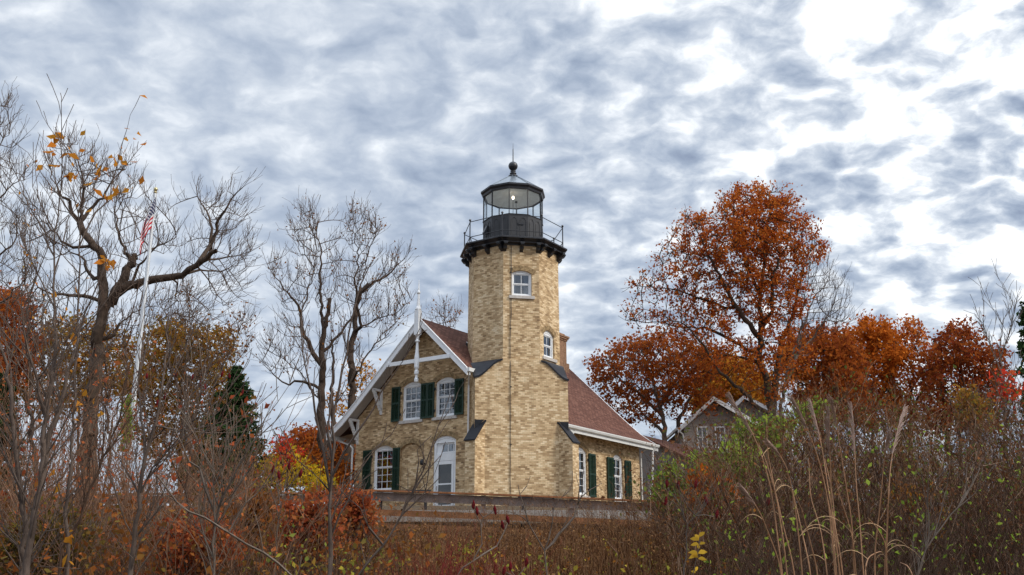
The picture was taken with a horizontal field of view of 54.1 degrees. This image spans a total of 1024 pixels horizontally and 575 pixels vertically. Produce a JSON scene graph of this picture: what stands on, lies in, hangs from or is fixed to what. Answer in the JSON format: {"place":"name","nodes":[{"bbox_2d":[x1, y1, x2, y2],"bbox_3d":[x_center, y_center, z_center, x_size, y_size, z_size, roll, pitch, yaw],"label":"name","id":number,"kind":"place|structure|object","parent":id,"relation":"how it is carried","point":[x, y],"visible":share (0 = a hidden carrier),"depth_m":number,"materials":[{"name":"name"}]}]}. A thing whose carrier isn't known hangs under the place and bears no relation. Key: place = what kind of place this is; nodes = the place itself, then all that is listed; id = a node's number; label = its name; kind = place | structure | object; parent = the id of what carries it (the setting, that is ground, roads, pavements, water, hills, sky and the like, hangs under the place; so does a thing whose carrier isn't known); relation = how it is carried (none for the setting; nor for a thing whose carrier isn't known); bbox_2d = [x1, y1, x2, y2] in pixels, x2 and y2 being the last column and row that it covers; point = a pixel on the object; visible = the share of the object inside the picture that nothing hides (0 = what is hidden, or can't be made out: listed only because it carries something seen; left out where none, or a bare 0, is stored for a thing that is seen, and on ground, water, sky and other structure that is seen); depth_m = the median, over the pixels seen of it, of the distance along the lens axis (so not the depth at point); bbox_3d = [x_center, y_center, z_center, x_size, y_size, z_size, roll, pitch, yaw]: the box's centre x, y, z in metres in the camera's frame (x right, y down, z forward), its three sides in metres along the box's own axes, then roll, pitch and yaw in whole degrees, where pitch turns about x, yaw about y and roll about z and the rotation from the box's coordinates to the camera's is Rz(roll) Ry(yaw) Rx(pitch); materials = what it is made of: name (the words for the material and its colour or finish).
{"place":"outdoors","nodes":[
{"label":"outdoors","id":0,"kind":"place"},
{"bbox_2d":[1,506,1005,574],"bbox_3d":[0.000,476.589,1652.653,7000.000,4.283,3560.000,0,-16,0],"label":"ground","id":1,"kind":"structure","parent":0,"point":[452,508],"depth_m":35.93,"materials":[{"name":"brown soil"}]},
{"bbox_2d":[0,372,36,494],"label":"spruce tree","id":2,"kind":"object","parent":1,"relation":"on","point":[4,405],"visible":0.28,"depth_m":39.97,"materials":[{"name":"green plant"}]},
{"bbox_2d":[0,278,50,489],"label":"maple tree","id":3,"kind":"object","parent":1,"relation":"on","point":[3,307],"visible":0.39,"depth_m":61.91,"materials":[{"name":"brown plant"}]},
{"bbox_2d":[0,77,52,303],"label":"bare tree","id":4,"kind":"object","parent":1,"relation":"on","point":[7,189],"visible":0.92,"depth_m":38.31,"materials":[{"name":"brown plant"}]},
{"bbox_2d":[4,192,81,501],"bbox_3d":[-11.794,2.082,24.462,1.766,9.706,2.719,14,-21,-39],"label":"bare tree","id":5,"kind":"object","parent":1,"relation":"on","point":[25,266],"visible":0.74,"depth_m":24.50,"materials":[{"name":"brown plant"}]},
{"bbox_2d":[0,274,95,574],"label":"maple sapling","id":6,"kind":"object","parent":1,"relation":"on","point":[15,446],"visible":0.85,"depth_m":8.34,"materials":[{"name":"brown plant"}]},
{"bbox_2d":[0,491,113,574],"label":"holly bush","id":7,"kind":"object","parent":1,"relation":"on","point":[13,546],"visible":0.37,"depth_m":11.50,"materials":[{"name":"brown plant"}]},
{"bbox_2d":[0,73,136,574],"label":"maple sapling","id":8,"kind":"object","parent":1,"relation":"on","point":[45,443],"visible":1,"depth_m":8.08,"materials":[{"name":"brown plant"}]},
{"bbox_2d":[13,95,147,574],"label":"maple sapling","id":9,"kind":"object","parent":1,"relation":"on","point":[66,561],"visible":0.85,"depth_m":9.29,"materials":[{"name":"brown plant"}]},
{"bbox_2d":[15,307,152,487],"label":"maple tree","id":10,"kind":"object","parent":1,"relation":"on","point":[85,361],"visible":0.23,"depth_m":64.20,"materials":[{"name":"brown plant"}]},
{"bbox_2d":[34,239,164,574],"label":"maple sapling","id":11,"kind":"object","parent":1,"relation":"on","point":[83,499],"visible":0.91,"depth_m":9.45,"materials":[{"name":"brown wood"}]},
{"bbox_2d":[82,270,132,504],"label":"bare tree","id":12,"kind":"object","parent":1,"relation":"on","point":[105,366],"visible":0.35,"depth_m":41.63,"materials":[{"name":"brown plant"}]},
{"bbox_2d":[3,120,271,506],"bbox_3d":[-14.956,0.359,39.398,11.270,16.262,5.368,0,-16,0],"label":"bare tree","id":13,"kind":"object","parent":1,"relation":"on","point":[126,283],"visible":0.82,"depth_m":39.53,"materials":[{"name":"brown plant"}]},
{"bbox_2d":[118,187,157,516],"bbox_3d":[-12.547,2.028,33.762,0.292,11.578,0.300,0,-16,0],"label":"flagpole","id":14,"kind":"object","parent":1,"relation":"on","point":[143,305],"visible":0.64,"depth_m":34.13,"materials":[{"name":"metal"}]},
{"bbox_2d":[116,394,138,505],"bbox_3d":[-12.354,5.602,32.296,0.899,4.436,0.809,-10,-19,31],"label":"vine","id":15,"kind":"object","parent":14,"relation":"attached to","point":[128,430],"visible":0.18,"depth_m":32.56,"materials":[{"name":"brown plant"}]},
{"bbox_2d":[139,197,155,258],"bbox_3d":[-12.638,-2.064,34.839,0.402,2.315,0.180,0,-16,0],"label":"flag","id":16,"kind":"object","parent":14,"relation":"hanging from","point":[147,225],"visible":1,"depth_m":34.84,"materials":[{"name":"fabric"}]},
{"bbox_2d":[84,281,278,574],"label":"maple sapling","id":17,"kind":"object","parent":1,"relation":"on","point":[135,534],"visible":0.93,"depth_m":8.17,"materials":[{"name":"brown plant"}]},
{"bbox_2d":[0,270,366,574],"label":"brush","id":18,"kind":"object","parent":1,"relation":"on","point":[122,484],"visible":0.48,"depth_m":14.38,"materials":[{"name":"brown plant"}]},
{"bbox_2d":[114,309,258,503],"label":"oak tree","id":19,"kind":"object","parent":1,"relation":"on","point":[160,354],"visible":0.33,"depth_m":55.95,"materials":[{"name":"brown plant"}]},
{"bbox_2d":[159,264,225,506],"bbox_3d":[-9.436,3.241,29.238,2.272,8.289,2.788,0,-16,0],"label":"bare tree","id":20,"kind":"object","parent":1,"relation":"on","point":[186,338],"visible":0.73,"depth_m":29.43,"materials":[{"name":"brown plant"}]},
{"bbox_2d":[137,504,255,574],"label":"barberry bush","id":21,"kind":"object","parent":1,"relation":"on","point":[180,531],"visible":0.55,"depth_m":11.48,"materials":[{"name":"red plant"}]},
{"bbox_2d":[145,318,263,521],"bbox_3d":[-4.022,2.594,12.888,1.595,4.501,0.940,0,-16,0],"label":"sumac sapling","id":22,"kind":"object","parent":1,"relation":"on","point":[190,469],"visible":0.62,"depth_m":13.02,"materials":[{"name":"brown plant"}]},
{"bbox_2d":[171,435,277,488],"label":"maple tree","id":23,"kind":"object","parent":1,"relation":"on","point":[217,461],"visible":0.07,"depth_m":49.16,"materials":[{"name":"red plant"}]},
{"bbox_2d":[177,365,274,505],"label":"spruce tree","id":24,"kind":"object","parent":1,"relation":"on","point":[238,385],"visible":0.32,"depth_m":43.72,"materials":[{"name":"green plant"}]},
{"bbox_2d":[156,459,301,574],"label":"dead branch","id":25,"kind":"object","parent":1,"relation":"on","point":[236,537],"visible":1,"depth_m":6.34,"materials":[{"name":"brown wood"}]},
{"bbox_2d":[144,335,320,574],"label":"maple sapling","id":26,"kind":"object","parent":1,"relation":"on","point":[213,507],"visible":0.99,"depth_m":7.46,"materials":[{"name":"plant"}]},
{"bbox_2d":[202,299,262,480],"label":"bare tree","id":27,"kind":"object","parent":1,"relation":"on","point":[226,339],"visible":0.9,"depth_m":46.88,"materials":[{"name":"brown plant"}]},
{"bbox_2d":[0,453,468,574],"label":"undergrowth","id":28,"kind":"object","parent":1,"relation":"on","point":[140,555],"visible":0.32,"depth_m":11.46,"materials":[{"name":"brown plant"}]},
{"bbox_2d":[202,478,286,569],"bbox_3d":[-4.756,4.521,17.382,1.652,2.353,1.320,0,-16,0],"label":"barberry bush","id":29,"kind":"object","parent":1,"relation":"on","point":[260,501],"visible":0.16,"depth_m":17.34,"materials":[{"name":"red plant"}]},
{"bbox_2d":[259,452,307,574],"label":"sumac sapling","id":30,"kind":"object","parent":1,"relation":"on","point":[289,467],"visible":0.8,"depth_m":11.80,"materials":[{"name":"brown wood"}]},
{"bbox_2d":[263,428,307,489],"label":"sumac tree","id":31,"kind":"object","parent":1,"relation":"on","point":[282,447],"visible":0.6,"depth_m":42.59,"materials":[{"name":"plant"}]},
{"bbox_2d":[251,444,338,494],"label":"bush","id":32,"kind":"object","parent":1,"relation":"on","point":[310,477],"visible":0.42,"depth_m":42.77,"materials":[{"name":"plant"}]},
{"bbox_2d":[260,477,353,574],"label":"dogwood bush","id":33,"kind":"object","parent":1,"relation":"on","point":[310,508],"visible":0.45,"depth_m":13.55,"materials":[{"name":"red plant"}]},
{"bbox_2d":[268,421,355,489],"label":"maple tree","id":34,"kind":"object","parent":1,"relation":"on","point":[306,439],"visible":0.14,"depth_m":64.21,"materials":[{"name":"orange plant"}]},
{"bbox_2d":[295,440,358,493],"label":"maple tree","id":35,"kind":"object","parent":1,"relation":"on","point":[340,473],"visible":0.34,"depth_m":45.09,"materials":[{"name":"red plant"}]},
{"bbox_2d":[0,489,658,536],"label":"timber railing","id":36,"kind":"object","parent":1,"relation":"on","point":[461,498],"visible":0.24,"depth_m":28.98,"materials":[{"name":"brown wood"}]},
{"bbox_2d":[248,188,418,484],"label":"bare tree","id":37,"kind":"object","parent":1,"relation":"on","point":[322,349],"visible":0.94,"depth_m":51.49,"materials":[{"name":"brown plant"}]},
{"bbox_2d":[273,262,426,574],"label":"maple sapling","id":38,"kind":"object","parent":1,"relation":"on","point":[331,454],"visible":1,"depth_m":7.19,"materials":[{"name":"brown plant"}]},
{"bbox_2d":[325,358,380,418],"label":"maple tree","id":39,"kind":"object","parent":1,"relation":"on","point":[363,379],"visible":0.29,"depth_m":70.40,"materials":[{"name":"brown plant"}]},
{"bbox_2d":[323,472,388,573],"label":"dogwood bush","id":40,"kind":"object","parent":1,"relation":"on","point":[354,513],"visible":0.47,"depth_m":15.52,"materials":[{"name":"red plant"}]},
{"bbox_2d":[338,376,467,574],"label":"maple sapling","id":41,"kind":"object","parent":1,"relation":"on","point":[404,511],"visible":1,"depth_m":6.87,"materials":[{"name":"brown plant"}]},
{"bbox_2d":[379,490,430,509],"bbox_3d":[-3.394,6.645,31.271,1.700,0.695,0.475,0,-16,0],"label":"bench","id":42,"kind":"object","parent":1,"relation":"on","point":[425,505],"visible":0.23,"depth_m":31.41,"materials":[{"name":"brown wood"}]},
{"bbox_2d":[421,291,462,327],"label":"bare tree","id":43,"kind":"object","parent":1,"relation":"on","point":[451,319],"visible":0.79,"depth_m":66.04,"materials":[{"name":"grey plant"}]},
{"bbox_2d":[337,518,578,574],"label":"brush","id":44,"kind":"object","parent":1,"relation":"on","point":[449,570],"visible":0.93,"depth_m":10.50,"materials":[{"name":"brown plant"}]},
{"bbox_2d":[457,500,509,574],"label":"sumac sapling","id":45,"kind":"object","parent":1,"relation":"on","point":[477,512],"visible":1,"depth_m":9.27,"materials":[{"name":"brown wood"}]},
{"bbox_2d":[326,152,659,505],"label":"lighthouse","id":46,"kind":"object","parent":1,"relation":"on","point":[536,410],"visible":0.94,"depth_m":43.42,"materials":[{"name":"beige brick"}]},
{"bbox_2d":[371,440,396,492],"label":"window","id":47,"kind":"structure","parent":46,"relation":"in","point":[388,446],"depth_m":44.46,"materials":[{"name":"white paint"}]},
{"bbox_2d":[397,438,424,504],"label":"bricked up window","id":48,"kind":"structure","parent":46,"relation":"in","point":[409,455],"depth_m":43.49,"materials":[{"name":"beige brick"}]},
{"bbox_2d":[398,376,424,423],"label":"window","id":49,"kind":"structure","parent":46,"relation":"in","point":[406,404],"depth_m":44.35,"materials":[{"name":"white paint"}]},
{"bbox_2d":[430,430,459,505],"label":"door","id":50,"kind":"structure","parent":46,"relation":"in","point":[446,467],"depth_m":42.41,"materials":[{"name":"white paint"}]},
{"bbox_2d":[432,372,458,420],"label":"window","id":51,"kind":"structure","parent":46,"relation":"in","point":[450,381],"depth_m":43.36,"materials":[{"name":"white paint"}]},
{"bbox_2d":[508,265,535,299],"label":"window","id":52,"kind":"structure","parent":46,"relation":"in","point":[527,276],"depth_m":43.34,"materials":[{"name":"white paint"}]},
{"bbox_2d":[541,325,556,362],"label":"window","id":53,"kind":"structure","parent":46,"relation":"in","point":[547,334],"depth_m":43.39,"materials":[{"name":"white paint"}]},
{"bbox_2d":[579,442,590,497],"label":"window","id":54,"kind":"structure","parent":46,"relation":"in","point":[581,451],"depth_m":44.85,"materials":[{"name":"white paint"}]},
{"bbox_2d":[611,450,626,501],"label":"window","id":55,"kind":"structure","parent":46,"relation":"in","point":[616,458],"depth_m":47.47,"materials":[{"name":"white paint"}]},
{"bbox_2d":[363,510,662,521],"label":"boardwalk","id":56,"kind":"structure","parent":1,"relation":"on","point":[533,511],"depth_m":30.15,"materials":[{"name":"grey wood"}]},
{"bbox_2d":[502,557,527,574],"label":"sumac sapling","id":57,"kind":"object","parent":1,"relation":"on","point":[510,567],"visible":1,"depth_m":8.66,"materials":[{"name":"red plant"}]},
{"bbox_2d":[354,485,687,573],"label":"dry weeds","id":58,"kind":"object","parent":1,"relation":"on","point":[409,519],"visible":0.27,"depth_m":22.30,"materials":[{"name":"brown plant"}]},
{"bbox_2d":[241,503,822,574],"bbox_3d":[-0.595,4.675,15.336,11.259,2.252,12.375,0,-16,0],"label":"undergrowth","id":59,"kind":"object","parent":1,"relation":"on","point":[389,561],"visible":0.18,"depth_m":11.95,"materials":[{"name":"brown plant"}]},
{"bbox_2d":[522,497,556,509],"bbox_3d":[0.806,6.730,31.247,1.250,0.519,0.475,0,-16,0],"label":"bench","id":60,"kind":"object","parent":1,"relation":"on","point":[532,497],"visible":0.11,"depth_m":31.07,"materials":[{"name":"brown wood"}]},
{"bbox_2d":[507,470,601,574],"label":"sumac sapling","id":61,"kind":"object","parent":1,"relation":"on","point":[560,531],"visible":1,"depth_m":9.75,"materials":[{"name":"brown wood"}]},
{"bbox_2d":[582,326,732,443],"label":"maple tree","id":62,"kind":"object","parent":1,"relation":"on","point":[692,381],"visible":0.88,"depth_m":60.03,"materials":[{"name":"orange plant"}]},
{"bbox_2d":[641,452,688,568],"bbox_3d":[3.062,4.681,19.466,1.080,3.003,0.909,-6,-17,19],"label":"elder bush","id":63,"kind":"object","parent":1,"relation":"on","point":[663,478],"visible":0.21,"depth_m":19.63,"materials":[{"name":"green plant"}]},
{"bbox_2d":[639,435,724,503],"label":"garage","id":64,"kind":"structure","parent":1,"relation":"on","point":[661,448],"depth_m":51.85,"materials":[{"name":"grey"}]},
{"bbox_2d":[689,532,706,573],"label":"leafy sapling","id":65,"kind":"object","parent":1,"relation":"on","point":[694,553],"visible":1,"depth_m":7.75,"materials":[{"name":"yellow plant"}]},
{"bbox_2d":[649,442,769,574],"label":"sumac sapling","id":66,"kind":"object","parent":1,"relation":"on","point":[678,485],"visible":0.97,"depth_m":11.76,"materials":[{"name":"brown plant"}]},
{"bbox_2d":[682,461,742,574],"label":"maple bush","id":67,"kind":"object","parent":1,"relation":"on","point":[701,469],"visible":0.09,"depth_m":16.64,"materials":[{"name":"grey plant"}]},
{"bbox_2d":[683,434,761,572],"bbox_3d":[4.047,4.300,18.506,1.729,3.267,1.157,0,-16,0],"label":"elder bush","id":68,"kind":"object","parent":1,"relation":"on","point":[721,450],"visible":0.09,"depth_m":18.72,"materials":[{"name":"green plant"}]},
{"bbox_2d":[617,176,831,460],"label":"maple tree","id":69,"kind":"object","parent":1,"relation":"on","point":[766,233],"visible":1,"depth_m":53.30,"materials":[{"name":"orange plant"}]},
{"bbox_2d":[667,396,788,470],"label":"grey house","id":70,"kind":"structure","parent":1,"relation":"on","point":[724,416],"depth_m":60.09,"materials":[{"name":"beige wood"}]},
{"bbox_2d":[697,426,707,448],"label":"window","id":71,"kind":"structure","parent":70,"relation":"in","point":[702,435],"depth_m":59.87,"materials":[{"name":"grey glass"}]},
{"bbox_2d":[714,426,724,447],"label":"window","id":72,"kind":"structure","parent":70,"relation":"in","point":[719,427],"depth_m":59.89,"materials":[{"name":"grey glass"}]},
{"bbox_2d":[680,345,781,411],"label":"maple tree","id":73,"kind":"object","parent":1,"relation":"on","point":[736,391],"visible":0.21,"depth_m":71.06,"materials":[{"name":"orange plant"}]},
{"bbox_2d":[727,403,805,552],"bbox_3d":[5.359,4.346,20.624,1.720,4.068,1.209,0,-16,0],"label":"elder bush","id":74,"kind":"object","parent":1,"relation":"on","point":[740,420],"visible":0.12,"depth_m":20.88,"materials":[{"name":"green plant"}]},
{"bbox_2d":[562,353,1023,574],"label":"thicket","id":75,"kind":"object","parent":1,"relation":"on","point":[799,454],"visible":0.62,"depth_m":14.77,"materials":[{"name":"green plant"}]},
{"bbox_2d":[788,390,839,525],"bbox_3d":[6.574,4.336,21.617,1.378,4.423,1.084,0,-16,0],"label":"elder bush","id":76,"kind":"object","parent":1,"relation":"on","point":[818,408],"visible":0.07,"depth_m":22.00,"materials":[{"name":"green plant"}]},
{"bbox_2d":[777,246,860,483],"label":"bare tree","id":77,"kind":"object","parent":1,"relation":"on","point":[813,312],"visible":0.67,"depth_m":58.62,"materials":[{"name":"grey plant"}]},
{"bbox_2d":[768,318,879,438],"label":"maple tree","id":78,"kind":"object","parent":1,"relation":"on","point":[841,350],"visible":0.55,"depth_m":61.65,"materials":[{"name":"orange plant"}]},
{"bbox_2d":[633,405,1023,574],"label":"thicket","id":79,"kind":"object","parent":1,"relation":"on","point":[985,550],"visible":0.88,"depth_m":10.87,"materials":[{"name":"brown plant"}]},
{"bbox_2d":[787,394,883,574],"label":"plume grass","id":80,"kind":"object","parent":1,"relation":"on","point":[831,511],"depth_m":6.41,"materials":[{"name":"plant"}]},
{"bbox_2d":[829,372,898,570],"bbox_3d":[5.269,3.133,14.726,0.961,4.146,0.566,-4,-17,13],"label":"bare sapling","id":81,"kind":"object","parent":1,"relation":"on","point":[870,445],"visible":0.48,"depth_m":14.94,"materials":[{"name":"brown plant"}]},
{"bbox_2d":[822,309,919,505],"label":"maple tree","id":82,"kind":"object","parent":1,"relation":"on","point":[873,335],"visible":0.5,"depth_m":65.99,"materials":[{"name":"orange plant"}]},
{"bbox_2d":[831,404,920,574],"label":"plume grass","id":83,"kind":"object","parent":1,"relation":"on","point":[889,436],"depth_m":6.15,"materials":[{"name":"plant"}]},
{"bbox_2d":[890,345,907,458],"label":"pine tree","id":84,"kind":"object","parent":1,"relation":"on","point":[894,419],"visible":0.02,"depth_m":74.04,"materials":[{"name":"green plant"}]},
{"bbox_2d":[871,476,953,573],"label":"maple bush","id":85,"kind":"object","parent":1,"relation":"on","point":[907,491],"visible":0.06,"depth_m":15.50,"materials":[{"name":"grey plant"}]},
{"bbox_2d":[878,313,950,480],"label":"maple tree","id":86,"kind":"object","parent":1,"relation":"on","point":[913,332],"visible":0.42,"depth_m":68.42,"materials":[{"name":"orange plant"}]},
{"bbox_2d":[932,338,956,503],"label":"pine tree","id":87,"kind":"object","parent":1,"relation":"on","point":[940,417],"visible":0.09,"depth_m":75.91,"materials":[{"name":"green plant"}]},
{"bbox_2d":[910,438,998,574],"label":"bare sapling","id":88,"kind":"object","parent":1,"relation":"on","point":[936,532],"visible":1,"depth_m":8.80,"materials":[{"name":"brown wood"}]},
{"bbox_2d":[912,315,1018,447],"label":"oak tree","id":89,"kind":"object","parent":1,"relation":"on","point":[972,353],"visible":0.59,"depth_m":64.11,"materials":[{"name":"orange plant"}]},
{"bbox_2d":[944,376,999,559],"bbox_3d":[10.127,4.162,21.651,1.414,4.577,1.123,0,-16,0],"label":"sumac bush","id":90,"kind":"object","parent":1,"relation":"on","point":[958,398],"visible":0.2,"depth_m":22.01,"materials":[{"name":"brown plant"}]},
{"bbox_2d":[964,258,1023,454],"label":"bare sapling","id":91,"kind":"object","parent":1,"relation":"on","point":[1002,332],"visible":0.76,"depth_m":30.87,"materials":[{"name":"plant"}]},
{"bbox_2d":[980,362,1023,560],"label":"sumac bush","id":92,"kind":"object","parent":1,"relation":"on","point":[1002,385],"visible":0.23,"depth_m":20.15,"materials":[{"name":"red plant"}]},
{"bbox_2d":[1014,301,1023,474],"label":"spruce tree","id":93,"kind":"object","parent":1,"relation":"on","point":[1020,344],"visible":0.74,"depth_m":41.00,"materials":[{"name":"green plant"}]},
{"bbox_2d":[0,0,1023,505],"label":"sky","id":94,"kind":"structure","parent":0,"point":[900,123],"materials":[{"name":"grey"}]},
{"bbox_2d":[725,392,851,574],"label":"plume grass","id":95,"kind":"object","parent":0,"point":[768,443],"depth_m":5.99,"materials":[{"name":"plant"}]}
]}

